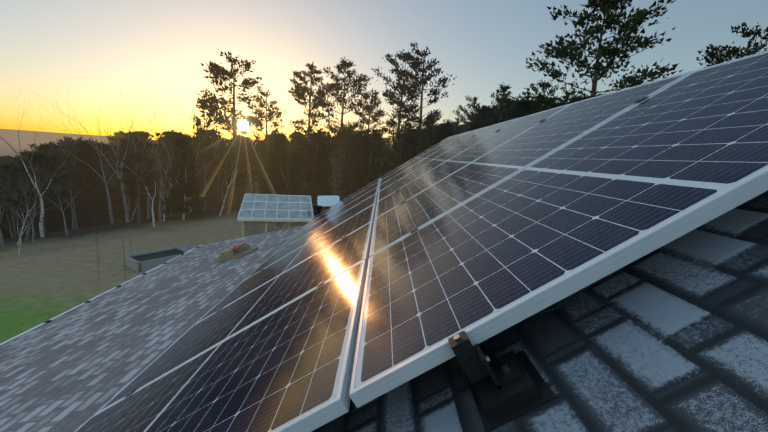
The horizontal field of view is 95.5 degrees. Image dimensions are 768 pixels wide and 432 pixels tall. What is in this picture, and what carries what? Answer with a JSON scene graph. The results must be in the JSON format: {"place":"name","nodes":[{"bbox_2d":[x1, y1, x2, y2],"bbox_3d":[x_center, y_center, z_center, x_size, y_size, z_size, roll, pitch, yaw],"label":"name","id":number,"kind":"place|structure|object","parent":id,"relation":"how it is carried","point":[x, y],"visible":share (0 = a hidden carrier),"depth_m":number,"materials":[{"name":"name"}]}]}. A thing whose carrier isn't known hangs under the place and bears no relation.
{"place":"outdoors","nodes":[
{"label":"outdoors","id":0,"kind":"place"},
{"bbox_2d":[0,129,348,343],"bbox_3d":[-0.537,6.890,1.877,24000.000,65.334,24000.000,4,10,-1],"label":"ground","id":1,"kind":"structure","parent":0,"point":[48,276],"depth_m":14.81,"materials":[{"name":"green plant"}]},
{"bbox_2d":[0,176,8,249],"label":"bare tree","id":2,"kind":"object","parent":1,"relation":"on","point":[2,242],"visible":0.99,"depth_m":14.70,"materials":[{"name":"grey plant"}]},
{"bbox_2d":[0,208,13,238],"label":"spruce tree","id":3,"kind":"object","parent":1,"relation":"on","point":[7,234],"visible":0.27,"depth_m":31.50,"materials":[{"name":"green plant"}]},
{"bbox_2d":[0,169,29,237],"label":"spruce tree","id":4,"kind":"object","parent":1,"relation":"on","point":[20,223],"visible":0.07,"depth_m":33.92,"materials":[{"name":"green plant"}]},
{"bbox_2d":[0,162,35,222],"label":"pine tree","id":5,"kind":"object","parent":1,"relation":"on","point":[9,212],"visible":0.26,"depth_m":27.44,"materials":[{"name":"green plant"}]},
{"bbox_2d":[0,162,37,236],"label":"pine tree","id":6,"kind":"object","parent":1,"relation":"on","point":[11,185],"visible":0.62,"depth_m":22.81,"materials":[{"name":"green plant"}]},
{"bbox_2d":[0,150,39,233],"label":"pine tree","id":7,"kind":"object","parent":1,"relation":"on","point":[25,157],"visible":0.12,"depth_m":33.08,"materials":[{"name":"green plant"}]},
{"bbox_2d":[9,143,38,185],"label":"pine tree","id":8,"kind":"object","parent":1,"relation":"on","point":[31,146],"visible":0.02,"depth_m":35.34,"materials":[{"name":"green plant"}]},
{"bbox_2d":[9,170,45,244],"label":"birch tree","id":9,"kind":"object","parent":1,"relation":"on","point":[18,242],"visible":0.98,"depth_m":15.63,"materials":[{"name":"white plant"}]},
{"bbox_2d":[15,175,45,256],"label":"birch tree","id":10,"kind":"object","parent":1,"relation":"on","point":[19,250],"visible":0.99,"depth_m":13.86,"materials":[{"name":"white plant"}]},
{"bbox_2d":[2,168,59,244],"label":"bare tree","id":11,"kind":"object","parent":1,"relation":"on","point":[33,236],"visible":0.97,"depth_m":15.42,"materials":[{"name":"grey plant"}]},
{"bbox_2d":[0,152,75,232],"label":"pine tree","id":12,"kind":"object","parent":1,"relation":"on","point":[47,164],"visible":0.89,"depth_m":20.64,"materials":[{"name":"green plant"}]},
{"bbox_2d":[7,165,79,212],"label":"pine tree","id":13,"kind":"object","parent":1,"relation":"on","point":[35,188],"visible":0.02,"depth_m":27.10,"materials":[{"name":"green plant"}]},
{"bbox_2d":[19,142,69,235],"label":"spruce tree","id":14,"kind":"object","parent":1,"relation":"on","point":[43,147],"visible":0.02,"depth_m":33.98,"materials":[{"name":"green plant"}]},
{"bbox_2d":[0,89,89,237],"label":"birch tree","id":15,"kind":"object","parent":1,"relation":"on","point":[41,229],"visible":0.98,"depth_m":17.12,"materials":[{"name":"white plant"}]},
{"bbox_2d":[19,150,78,232],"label":"spruce tree","id":16,"kind":"object","parent":1,"relation":"on","point":[36,222],"visible":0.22,"depth_m":23.75,"materials":[{"name":"green plant"}]},
{"bbox_2d":[9,170,89,235],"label":"bare tree","id":17,"kind":"object","parent":1,"relation":"on","point":[65,225],"visible":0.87,"depth_m":17.96,"materials":[{"name":"grey plant"}]},
{"bbox_2d":[1,162,100,240],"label":"bare tree","id":18,"kind":"object","parent":1,"relation":"on","point":[28,233],"visible":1,"depth_m":16.40,"materials":[{"name":"grey plant"}]},
{"bbox_2d":[30,165,82,202],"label":"pine tree","id":19,"kind":"object","parent":1,"relation":"on","point":[76,177],"visible":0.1,"depth_m":25.94,"materials":[{"name":"green plant"}]},
{"bbox_2d":[38,165,74,228],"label":"bare tree","id":20,"kind":"object","parent":1,"relation":"on","point":[73,226],"visible":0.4,"depth_m":23.56,"materials":[{"name":"grey plant"}]},
{"bbox_2d":[31,152,87,231],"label":"spruce tree","id":21,"kind":"object","parent":1,"relation":"on","point":[56,210],"visible":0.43,"depth_m":23.88,"materials":[{"name":"green plant"}]},
{"bbox_2d":[38,148,88,233],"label":"spruce tree","id":22,"kind":"object","parent":1,"relation":"on","point":[57,151],"visible":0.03,"depth_m":32.59,"materials":[{"name":"green plant"}]},
{"bbox_2d":[51,162,78,228],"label":"bare tree","id":23,"kind":"object","parent":1,"relation":"on","point":[76,224],"visible":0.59,"depth_m":23.54,"materials":[{"name":"grey plant"}]},
{"bbox_2d":[57,137,81,147],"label":"spruce tree","id":24,"kind":"object","parent":1,"relation":"on","point":[61,141],"visible":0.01,"depth_m":43.58,"materials":[{"name":"green plant"}]},
{"bbox_2d":[36,151,106,228],"bbox_3d":[-25.379,-1.631,28.562,4.542,7.554,4.386,-6,14,-44],"label":"pine tree","id":25,"kind":"object","parent":1,"relation":"on","point":[76,166],"visible":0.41,"depth_m":28.29,"materials":[{"name":"green plant"}]},
{"bbox_2d":[23,112,152,222],"bbox_3d":[-22.847,-4.198,27.678,9.303,9.287,5.323,2,10,-14],"label":"bare tree","id":26,"kind":"object","parent":1,"relation":"on","point":[109,205],"visible":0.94,"depth_m":26.68,"materials":[{"name":"grey plant"}]},
{"bbox_2d":[69,140,115,228],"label":"spruce tree","id":27,"kind":"object","parent":1,"relation":"on","point":[98,201],"visible":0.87,"depth_m":28.83,"materials":[{"name":"green plant"}]},
{"bbox_2d":[64,141,122,204],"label":"pine tree","id":28,"kind":"object","parent":1,"relation":"on","point":[106,147],"visible":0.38,"depth_m":30.66,"materials":[{"name":"green plant"}]},
{"bbox_2d":[29,84,174,222],"bbox_3d":[-17.389,-3.834,21.134,7.279,8.848,6.582,7,10,18],"label":"bare tree","id":29,"kind":"object","parent":1,"relation":"on","point":[127,216],"visible":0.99,"depth_m":21.67,"materials":[{"name":"grey plant"}]},
{"bbox_2d":[111,132,124,145],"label":"spruce tree","id":30,"kind":"object","parent":1,"relation":"on","point":[117,136],"visible":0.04,"depth_m":113.10,"materials":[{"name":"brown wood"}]},
{"bbox_2d":[112,143,124,222],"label":"spruce tree","id":31,"kind":"object","parent":1,"relation":"on","point":[118,220],"visible":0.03,"depth_m":42.33,"materials":[{"name":"green plant"}]},
{"bbox_2d":[91,147,157,213],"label":"bare tree","id":32,"kind":"object","parent":1,"relation":"on","point":[124,184],"visible":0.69,"depth_m":28.91,"materials":[{"name":"grey plant"}]},
{"bbox_2d":[99,146,155,219],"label":"pine tree","id":33,"kind":"object","parent":1,"relation":"on","point":[116,175],"visible":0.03,"depth_m":34.69,"materials":[{"name":"green plant"}]},
{"bbox_2d":[89,98,177,218],"bbox_3d":[-16.299,-3.736,22.094,6.765,8.856,3.823,3,10,-8],"label":"bare tree","id":34,"kind":"object","parent":1,"relation":"on","point":[148,207],"visible":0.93,"depth_m":23.14,"materials":[{"name":"grey plant"}]},
{"bbox_2d":[110,137,158,220],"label":"spruce tree","id":35,"kind":"object","parent":1,"relation":"on","point":[133,201],"visible":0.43,"depth_m":30.34,"materials":[{"name":"green plant"}]},
{"bbox_2d":[107,151,162,223],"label":"pine tree","id":36,"kind":"object","parent":1,"relation":"on","point":[138,182],"visible":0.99,"depth_m":20.96,"materials":[{"name":"green plant"}]},
{"bbox_2d":[112,130,168,221],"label":"spruce tree","id":37,"kind":"object","parent":1,"relation":"on","point":[144,137],"visible":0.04,"depth_m":44.09,"materials":[{"name":"green plant"}]},
{"bbox_2d":[117,102,172,194],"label":"bare tree","id":38,"kind":"object","parent":1,"relation":"on","point":[157,143],"visible":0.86,"depth_m":25.74,"materials":[{"name":"grey plant"}]},
{"bbox_2d":[118,134,175,226],"bbox_3d":[-14.590,-2.293,20.578,2.903,5.824,3.385,7,10,16],"label":"birch tree","id":39,"kind":"object","parent":1,"relation":"on","point":[153,218],"visible":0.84,"depth_m":20.51,"materials":[{"name":"white plant"}]},
{"bbox_2d":[130,138,168,217],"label":"pine tree","id":40,"kind":"object","parent":1,"relation":"on","point":[147,146],"visible":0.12,"depth_m":32.88,"materials":[{"name":"green plant"}]},
{"bbox_2d":[138,145,167,216],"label":"bare tree","id":41,"kind":"object","parent":1,"relation":"on","point":[160,180],"visible":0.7,"depth_m":24.66,"materials":[{"name":"grey plant"}]},
{"bbox_2d":[132,142,174,216],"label":"pine tree","id":42,"kind":"object","parent":1,"relation":"on","point":[161,158],"visible":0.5,"depth_m":29.08,"materials":[{"name":"green plant"}]},
{"bbox_2d":[125,246,186,271],"bbox_3d":[-9.208,1.748,14.332,1.200,0.440,2.000,10,12,33],"label":"raised garden bed","id":43,"kind":"object","parent":1,"relation":"on","point":[143,261],"visible":0.69,"depth_m":13.91,"materials":[{"name":"grey metal"}]},
{"bbox_2d":[143,146,173,215],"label":"bare tree","id":44,"kind":"object","parent":1,"relation":"on","point":[165,174],"visible":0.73,"depth_m":24.77,"materials":[{"name":"grey plant"}]},
{"bbox_2d":[135,136,189,222],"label":"bare tree","id":45,"kind":"object","parent":1,"relation":"on","point":[160,220],"visible":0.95,"depth_m":21.41,"materials":[{"name":"grey plant"}]},
{"bbox_2d":[151,128,193,176],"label":"pine tree","id":46,"kind":"object","parent":1,"relation":"on","point":[163,135],"visible":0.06,"depth_m":41.18,"materials":[{"name":"green plant"}]},
{"bbox_2d":[142,124,207,219],"bbox_3d":[-12.560,-2.956,22.534,4.100,6.788,5.345,8,11,21],"label":"birch tree","id":47,"kind":"object","parent":1,"relation":"on","point":[183,218],"visible":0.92,"depth_m":22.25,"materials":[{"name":"white plant"}]},
{"bbox_2d":[154,129,200,214],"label":"spruce tree","id":48,"kind":"object","parent":1,"relation":"on","point":[170,137],"visible":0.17,"depth_m":33.70,"materials":[{"name":"green plant"}]},
{"bbox_2d":[157,136,210,218],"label":"spruce tree","id":49,"kind":"object","parent":1,"relation":"on","point":[191,186],"visible":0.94,"depth_m":22.65,"materials":[{"name":"green plant"}]},
{"bbox_2d":[155,94,237,212],"bbox_3d":[-15.923,-5.447,31.263,7.783,10.189,4.398,4,10,3],"label":"bare tree","id":50,"kind":"object","parent":1,"relation":"on","point":[199,143],"visible":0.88,"depth_m":29.91,"materials":[{"name":"grey plant"}]},
{"bbox_2d":[182,131,225,210],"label":"spruce tree","id":51,"kind":"object","parent":1,"relation":"on","point":[212,203],"visible":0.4,"depth_m":35.39,"materials":[{"name":"green plant"}]},
{"bbox_2d":[190,95,220,209],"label":"pine tree","id":52,"kind":"object","parent":1,"relation":"on","point":[199,120],"visible":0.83,"depth_m":31.16,"materials":[{"name":"green plant"}]},
{"bbox_2d":[193,146,229,209],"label":"spruce tree","id":53,"kind":"object","parent":1,"relation":"on","point":[213,190],"visible":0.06,"depth_m":39.45,"materials":[{"name":"green plant"}]},
{"bbox_2d":[193,135,234,207],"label":"pine tree","id":54,"kind":"object","parent":1,"relation":"on","point":[217,160],"visible":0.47,"depth_m":35.27,"materials":[{"name":"green plant"}]},
{"bbox_2d":[212,154,231,206],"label":"pine tree","id":55,"kind":"object","parent":1,"relation":"on","point":[224,184],"visible":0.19,"depth_m":40.33,"materials":[{"name":"green plant"}]},
{"bbox_2d":[220,152,231,207],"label":"spruce tree","id":56,"kind":"object","parent":1,"relation":"on","point":[229,193],"visible":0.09,"depth_m":47.81,"materials":[{"name":"green plant"}]},
{"bbox_2d":[210,130,249,215],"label":"birch tree","id":57,"kind":"object","parent":1,"relation":"on","point":[225,177],"visible":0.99,"depth_m":24.64,"materials":[{"name":"plant"}]},
{"bbox_2d":[218,146,251,208],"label":"pine tree","id":58,"kind":"object","parent":1,"relation":"on","point":[228,162],"visible":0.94,"depth_m":28.47,"materials":[{"name":"green plant"}]},
{"bbox_2d":[193,51,280,206],"bbox_3d":[-14.447,-7.910,33.848,7.398,14.649,8.346,-3,12,-35],"label":"pine tree","id":59,"kind":"object","parent":1,"relation":"on","point":[220,70],"visible":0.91,"depth_m":32.70,"materials":[{"name":"green plant"}]},
{"bbox_2d":[207,100,272,175],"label":"bare tree","id":60,"kind":"object","parent":1,"relation":"on","point":[256,137],"visible":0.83,"depth_m":35.69,"materials":[{"name":"brown plant"}]},
{"bbox_2d":[225,149,256,205],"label":"pine tree","id":61,"kind":"object","parent":1,"relation":"on","point":[242,166],"visible":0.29,"depth_m":39.83,"materials":[{"name":"green plant"}]},
{"bbox_2d":[219,134,265,203],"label":"pine tree","id":62,"kind":"object","parent":1,"relation":"on","point":[251,173],"visible":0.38,"depth_m":39.62,"materials":[{"name":"green plant"}]},
{"bbox_2d":[225,138,259,203],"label":"spruce tree","id":63,"kind":"object","parent":1,"relation":"on","point":[251,187],"visible":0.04,"depth_m":49.65,"materials":[{"name":"green plant"}]},
{"bbox_2d":[247,143,268,178],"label":"pine tree","id":64,"kind":"object","parent":1,"relation":"on","point":[258,174],"visible":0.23,"depth_m":41.49,"materials":[{"name":"green plant"}]},
{"bbox_2d":[250,139,281,193],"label":"pine tree","id":65,"kind":"object","parent":1,"relation":"on","point":[261,154],"visible":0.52,"depth_m":37.91,"materials":[{"name":"green plant"}]},
{"bbox_2d":[245,85,287,146],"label":"pine tree","id":66,"kind":"object","parent":1,"relation":"on","point":[260,111],"visible":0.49,"depth_m":43.52,"materials":[{"name":"green plant"}]},
{"bbox_2d":[247,136,289,179],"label":"pine tree","id":67,"kind":"object","parent":1,"relation":"on","point":[269,139],"visible":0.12,"depth_m":44.08,"materials":[{"name":"green plant"}]},
{"bbox_2d":[257,131,289,194],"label":"spruce tree","id":68,"kind":"object","parent":1,"relation":"on","point":[276,178],"visible":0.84,"depth_m":29.47,"materials":[{"name":"green plant"}]},
{"bbox_2d":[237,193,312,236],"bbox_3d":[-4.866,0.582,15.943,3.070,2.808,2.637,1,10,-15],"label":"greenhouse","id":69,"kind":"object","parent":1,"relation":"on","point":[261,213],"visible":0.56,"depth_m":15.13,"materials":[{"name":"white glass"}]},
{"bbox_2d":[280,151,305,195],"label":"spruce tree","id":70,"kind":"object","parent":1,"relation":"on","point":[295,180],"visible":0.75,"depth_m":27.03,"materials":[{"name":"green plant"}]},
{"bbox_2d":[285,139,304,193],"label":"spruce tree","id":71,"kind":"object","parent":1,"relation":"on","point":[294,142],"visible":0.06,"depth_m":45.10,"materials":[{"name":"green plant"}]},
{"bbox_2d":[286,62,331,192],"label":"pine tree","id":72,"kind":"object","parent":1,"relation":"on","point":[299,91],"visible":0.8,"depth_m":42.42,"materials":[{"name":"green plant"}]},
{"bbox_2d":[299,133,322,195],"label":"spruce tree","id":73,"kind":"object","parent":1,"relation":"on","point":[308,182],"visible":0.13,"depth_m":32.80,"materials":[{"name":"green plant"}]},
{"bbox_2d":[293,128,338,209],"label":"pine tree","id":74,"kind":"object","parent":1,"relation":"on","point":[324,140],"visible":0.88,"depth_m":28.39,"materials":[{"name":"green plant"}]},
{"bbox_2d":[308,145,336,211],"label":"spruce tree","id":75,"kind":"object","parent":1,"relation":"on","point":[322,183],"visible":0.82,"depth_m":28.56,"materials":[{"name":"green plant"}]},
{"bbox_2d":[330,143,344,195],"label":"pine tree","id":76,"kind":"object","parent":1,"relation":"on","point":[335,155],"visible":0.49,"depth_m":41.97,"materials":[{"name":"green plant"}]},
{"bbox_2d":[310,57,375,195],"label":"pine tree","id":77,"kind":"object","parent":1,"relation":"on","point":[350,127],"visible":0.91,"depth_m":40.74,"materials":[{"name":"green plant"}]},
{"bbox_2d":[346,127,378,166],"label":"pine tree","id":78,"kind":"object","parent":1,"relation":"on","point":[359,132],"visible":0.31,"depth_m":34.91,"materials":[{"name":"green plant"}]},
{"bbox_2d":[346,137,379,196],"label":"spruce tree","id":79,"kind":"object","parent":1,"relation":"on","point":[360,185],"visible":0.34,"depth_m":34.00,"materials":[{"name":"green plant"}]},
{"bbox_2d":[348,90,387,134],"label":"pine tree","id":80,"kind":"object","parent":1,"relation":"on","point":[367,108],"visible":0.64,"depth_m":49.63,"materials":[{"name":"green plant"}]},
{"bbox_2d":[342,128,403,185],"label":"pine tree","id":81,"kind":"object","parent":1,"relation":"on","point":[374,146],"visible":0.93,"depth_m":32.15,"materials":[{"name":"green plant"}]},
{"bbox_2d":[372,49,425,164],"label":"pine tree","id":82,"kind":"object","parent":1,"relation":"on","point":[390,95],"visible":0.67,"depth_m":44.77,"materials":[{"name":"green plant"}]},
{"bbox_2d":[385,130,413,169],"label":"pine tree","id":83,"kind":"object","parent":1,"relation":"on","point":[401,136],"visible":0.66,"depth_m":29.93,"materials":[{"name":"green plant"}]},
{"bbox_2d":[396,133,418,166],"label":"spruce tree","id":84,"kind":"object","parent":1,"relation":"on","point":[412,139],"visible":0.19,"depth_m":32.63,"materials":[{"name":"green plant"}]},
{"bbox_2d":[391,42,456,153],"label":"pine tree","id":85,"kind":"object","parent":1,"relation":"on","point":[431,119],"visible":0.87,"depth_m":41.09,"materials":[{"name":"green plant"}]},
{"bbox_2d":[414,122,436,155],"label":"pine tree","id":86,"kind":"object","parent":1,"relation":"on","point":[428,135],"visible":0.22,"depth_m":33.29,"materials":[{"name":"green plant"}]},
{"bbox_2d":[420,131,452,150],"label":"pine tree","id":87,"kind":"object","parent":1,"relation":"on","point":[437,136],"visible":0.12,"depth_m":29.87,"materials":[{"name":"green plant"}]},
{"bbox_2d":[429,128,446,145],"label":"spruce tree","id":88,"kind":"object","parent":1,"relation":"on","point":[437,131],"visible":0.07,"depth_m":29.41,"materials":[{"name":"green plant"}]},
{"bbox_2d":[431,119,457,144],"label":"spruce tree","id":89,"kind":"object","parent":1,"relation":"on","point":[447,127],"visible":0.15,"depth_m":29.21,"materials":[{"name":"green plant"}]},
{"bbox_2d":[453,95,483,132],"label":"pine tree","id":90,"kind":"object","parent":1,"relation":"on","point":[475,109],"visible":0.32,"depth_m":47.07,"materials":[{"name":"green plant"}]},
{"bbox_2d":[475,104,493,121],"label":"spruce tree","id":91,"kind":"object","parent":1,"relation":"on","point":[484,109],"visible":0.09,"depth_m":42.84,"materials":[{"name":"green plant"}]},
{"bbox_2d":[470,107,512,128],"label":"pine tree","id":92,"kind":"object","parent":1,"relation":"on","point":[492,120],"visible":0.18,"depth_m":31.38,"materials":[{"name":"green plant"}]},
{"bbox_2d":[476,82,523,118],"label":"pine tree","id":93,"kind":"object","parent":1,"relation":"on","point":[502,100],"visible":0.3,"depth_m":49.80,"materials":[{"name":"green plant"}]},
{"bbox_2d":[499,99,537,121],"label":"spruce tree","id":94,"kind":"object","parent":1,"relation":"on","point":[521,108],"visible":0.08,"depth_m":29.44,"materials":[{"name":"green plant"}]},
{"bbox_2d":[520,79,560,109],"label":"pine tree","id":95,"kind":"object","parent":1,"relation":"on","point":[546,85],"visible":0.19,"depth_m":45.92,"materials":[{"name":"green plant"}]},
{"bbox_2d":[533,96,568,112],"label":"pine tree","id":96,"kind":"object","parent":1,"relation":"on","point":[545,107],"visible":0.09,"depth_m":30.58,"materials":[{"name":"green plant"}]},
{"bbox_2d":[554,86,576,103],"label":"pine tree","id":97,"kind":"object","parent":1,"relation":"on","point":[564,91],"visible":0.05,"depth_m":51.16,"materials":[{"name":"green plant"}]},
{"bbox_2d":[522,0,682,110],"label":"pine tree","id":98,"kind":"object","parent":1,"relation":"on","point":[609,50],"visible":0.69,"depth_m":25.16,"materials":[{"name":"green plant"}]},
{"bbox_2d":[688,21,767,67],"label":"pine tree","id":99,"kind":"object","parent":1,"relation":"on","point":[735,51],"visible":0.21,"depth_m":26.67,"materials":[{"name":"green plant"}]},
{"bbox_2d":[238,120,247,129],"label":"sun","id":100,"kind":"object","parent":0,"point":[242,124],"visible":1,"depth_m":26.79,"materials":[{"name":"white"}]},
{"bbox_2d":[0,0,767,144],"label":"sky","id":101,"kind":"structure","parent":0,"point":[80,49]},
{"bbox_3d":[1.072,0.803,3.145,10.978,3.574,10.650,4,10,-1],"label":"roof trim","id":102,"kind":"object","parent":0,"visible":0},
{"bbox_2d":[0,245,201,346],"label":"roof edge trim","id":103,"kind":"structure","parent":102,"relation":"on","point":[88,301],"depth_m":5.29,"materials":[{"name":"white metal"}]},
{"bbox_2d":[0,190,767,431],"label":"house roof","id":104,"kind":"structure","parent":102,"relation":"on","point":[671,336],"depth_m":0.74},
{"bbox_2d":[218,243,257,261],"bbox_3d":[-2.741,0.679,6.612,0.653,0.213,0.849,4,10,-1],"label":"tool belt","id":105,"kind":"object","parent":104,"relation":"on","point":[227,254],"visible":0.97,"depth_m":6.39,"materials":[{"name":"leather"}]},
{"bbox_2d":[312,205,322,217],"bbox_3d":[-1.548,0.036,8.084,0.237,0.580,0.237,4,10,-1],"label":"stove pipe","id":106,"kind":"object","parent":104,"relation":"on","point":[317,209],"visible":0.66,"depth_m":7.98,"materials":[{"name":"black metal"}]},
{"bbox_2d":[317,196,339,208],"bbox_3d":[-1.297,-0.231,8.140,0.518,0.493,0.226,2,10,-11],"label":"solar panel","id":107,"kind":"object","parent":104,"relation":"on","point":[327,201],"visible":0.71,"depth_m":8.11,"materials":[{"name":"white"}]},
{"bbox_2d":[75,51,767,431],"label":"solar panels","id":108,"kind":"object","parent":104,"relation":"on","point":[461,245],"visible":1,"depth_m":1.11,"materials":[{"name":"black glass"}]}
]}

